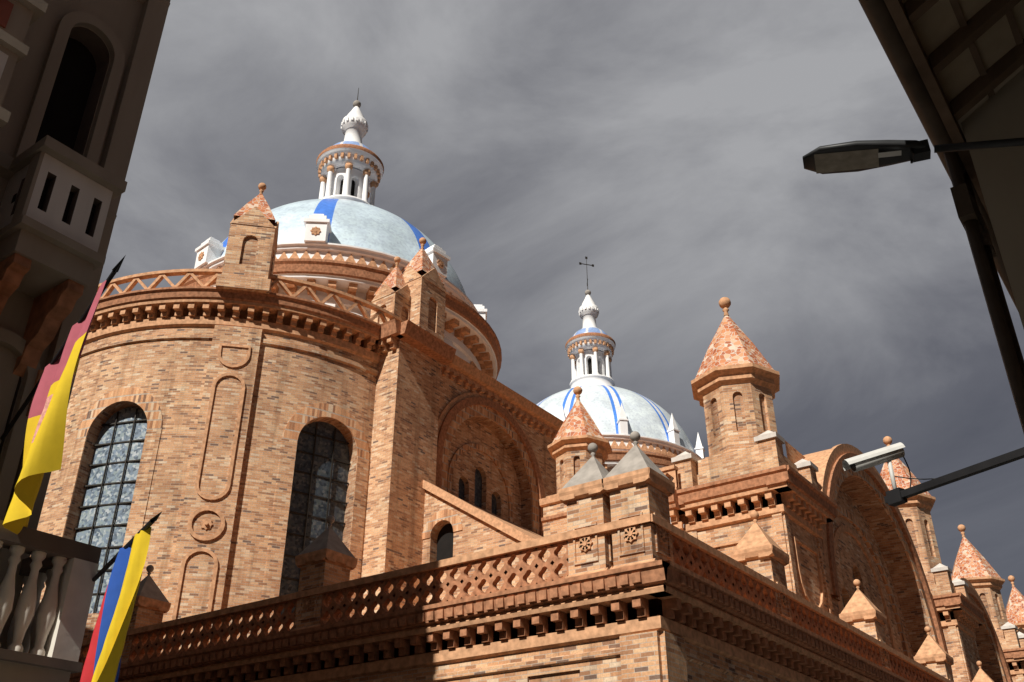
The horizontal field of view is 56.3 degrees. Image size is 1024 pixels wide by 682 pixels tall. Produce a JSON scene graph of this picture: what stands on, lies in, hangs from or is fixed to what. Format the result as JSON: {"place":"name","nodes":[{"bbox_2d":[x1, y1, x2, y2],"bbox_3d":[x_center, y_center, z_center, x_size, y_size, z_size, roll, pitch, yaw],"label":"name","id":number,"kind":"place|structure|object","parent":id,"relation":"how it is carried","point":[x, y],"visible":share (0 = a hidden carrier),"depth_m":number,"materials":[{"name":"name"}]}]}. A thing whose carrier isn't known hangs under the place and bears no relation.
{"place":"outdoors","nodes":[
{"label":"outdoors","id":0,"kind":"place"},
{"bbox_2d":[99,0,1023,608],"label":"sky","id":1,"kind":"structure","parent":0,"point":[662,144],"materials":[{"name":"grey"}]},
{"bbox_2d":[842,442,1023,506],"bbox_3d":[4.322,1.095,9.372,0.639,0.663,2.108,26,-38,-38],"label":"cctv camera","id":2,"kind":"object","parent":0,"point":[895,496],"visible":0.99,"depth_m":9.63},
{"bbox_2d":[895,476,934,479],"bbox_3d":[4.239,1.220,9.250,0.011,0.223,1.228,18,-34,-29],"label":"overhead cables","id":3,"kind":"object","parent":2,"relation":"attached to","point":[915,478],"visible":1,"depth_m":9.53,"materials":[{"name":"black paint"}]},
{"label":"ground surface","id":4,"kind":"structure","parent":0,"visible":0},
{"bbox_2d":[0,0,170,681],"bbox_3d":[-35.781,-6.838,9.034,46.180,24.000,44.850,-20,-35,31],"label":"building","id":5,"kind":"structure","parent":4,"relation":"on","point":[75,77],"depth_m":10.54,"materials":[{"name":"paint"}]},
{"bbox_2d":[0,255,125,533],"bbox_3d":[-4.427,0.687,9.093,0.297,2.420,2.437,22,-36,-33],"label":"yellow flag","id":6,"kind":"object","parent":5,"relation":"on","point":[44,437],"visible":1,"depth_m":8.67,"materials":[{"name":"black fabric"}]},
{"bbox_2d":[80,512,161,681],"bbox_3d":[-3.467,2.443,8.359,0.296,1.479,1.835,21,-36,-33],"label":"flag","id":7,"kind":"object","parent":5,"relation":"attached to","point":[102,663],"visible":0.99,"depth_m":8.21,"materials":[{"name":"multicoloured fabric"}]},
{"bbox_2d":[21,183,455,654],"bbox_3d":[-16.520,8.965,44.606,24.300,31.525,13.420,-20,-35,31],"label":"apse","id":8,"kind":"structure","parent":4,"relation":"on","point":[243,429],"depth_m":41.48,"materials":[{"name":"brick"}]},
{"bbox_2d":[28,431,993,681],"bbox_3d":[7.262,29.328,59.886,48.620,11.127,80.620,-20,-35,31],"label":"podium chapels","id":9,"kind":"object","parent":4,"relation":"on","point":[643,589],"visible":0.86,"depth_m":23.57,"materials":[{"name":"brick"}]},
{"bbox_2d":[422,355,683,602],"bbox_3d":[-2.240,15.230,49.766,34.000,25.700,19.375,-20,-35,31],"label":"church wall","id":10,"kind":"structure","parent":4,"relation":"on","point":[510,463],"depth_m":49.89,"materials":[{"name":"brick"}]},
{"bbox_2d":[183,88,501,379],"bbox_3d":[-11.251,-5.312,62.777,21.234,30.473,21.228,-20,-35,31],"label":"dome","id":11,"kind":"structure","parent":10,"relation":"on","point":[343,235],"depth_m":54.53,"materials":[{"name":"white tile"}]},
{"bbox_2d":[536,256,704,527],"bbox_3d":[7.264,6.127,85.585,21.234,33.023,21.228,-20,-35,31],"label":"dome","id":12,"kind":"structure","parent":10,"relation":"on","point":[618,415],"depth_m":78.25,"materials":[{"name":"white tile"}]},
{"bbox_2d":[671,297,837,680],"bbox_3d":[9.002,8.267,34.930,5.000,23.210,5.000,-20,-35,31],"label":"corner tower","id":13,"kind":"structure","parent":4,"relation":"on","point":[737,477],"depth_m":35.26,"materials":[{"name":"brick"}]},
{"bbox_2d":[785,441,1023,681],"bbox_3d":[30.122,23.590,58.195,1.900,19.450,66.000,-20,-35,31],"label":"side aisle arches","id":14,"kind":"structure","parent":4,"relation":"on","point":[867,541],"depth_m":46.56,"materials":[{"name":"brick"}]},
{"bbox_2d":[880,436,984,681],"bbox_3d":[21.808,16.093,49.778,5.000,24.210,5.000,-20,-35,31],"label":"tower","id":15,"kind":"structure","parent":4,"relation":"on","point":[950,597],"depth_m":49.74,"materials":[{"name":"brick"}]},
{"bbox_2d":[951,524,1023,681],"bbox_3d":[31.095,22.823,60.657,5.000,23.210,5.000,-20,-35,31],"label":"tower","id":16,"kind":"structure","parent":4,"relation":"on","point":[974,568],"depth_m":62.77,"materials":[{"name":"brick"}]},
{"bbox_2d":[1005,575,1023,628],"bbox_3d":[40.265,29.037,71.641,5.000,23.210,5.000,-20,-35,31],"label":"tower","id":17,"kind":"structure","parent":4,"relation":"on","point":[1014,610],"depth_m":75.45,"materials":[{"name":"brick"}]},
{"bbox_3d":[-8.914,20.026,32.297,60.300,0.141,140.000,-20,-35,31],"label":"street pavements","id":18,"kind":"structure","parent":0,"visible":0},
{"bbox_2d":[858,0,1023,432],"bbox_3d":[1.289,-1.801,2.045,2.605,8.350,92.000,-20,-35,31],"label":"building","id":19,"kind":"structure","parent":18,"relation":"on","point":[958,66],"depth_m":7.49,"materials":[{"name":"ceramic"}]},
{"bbox_2d":[803,137,1023,173],"bbox_3d":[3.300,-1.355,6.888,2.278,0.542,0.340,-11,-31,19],"label":"led street lamp","id":20,"kind":"object","parent":19,"relation":"attached to","point":[855,156],"visible":1,"depth_m":7.12,"materials":[{"name":"metal"}]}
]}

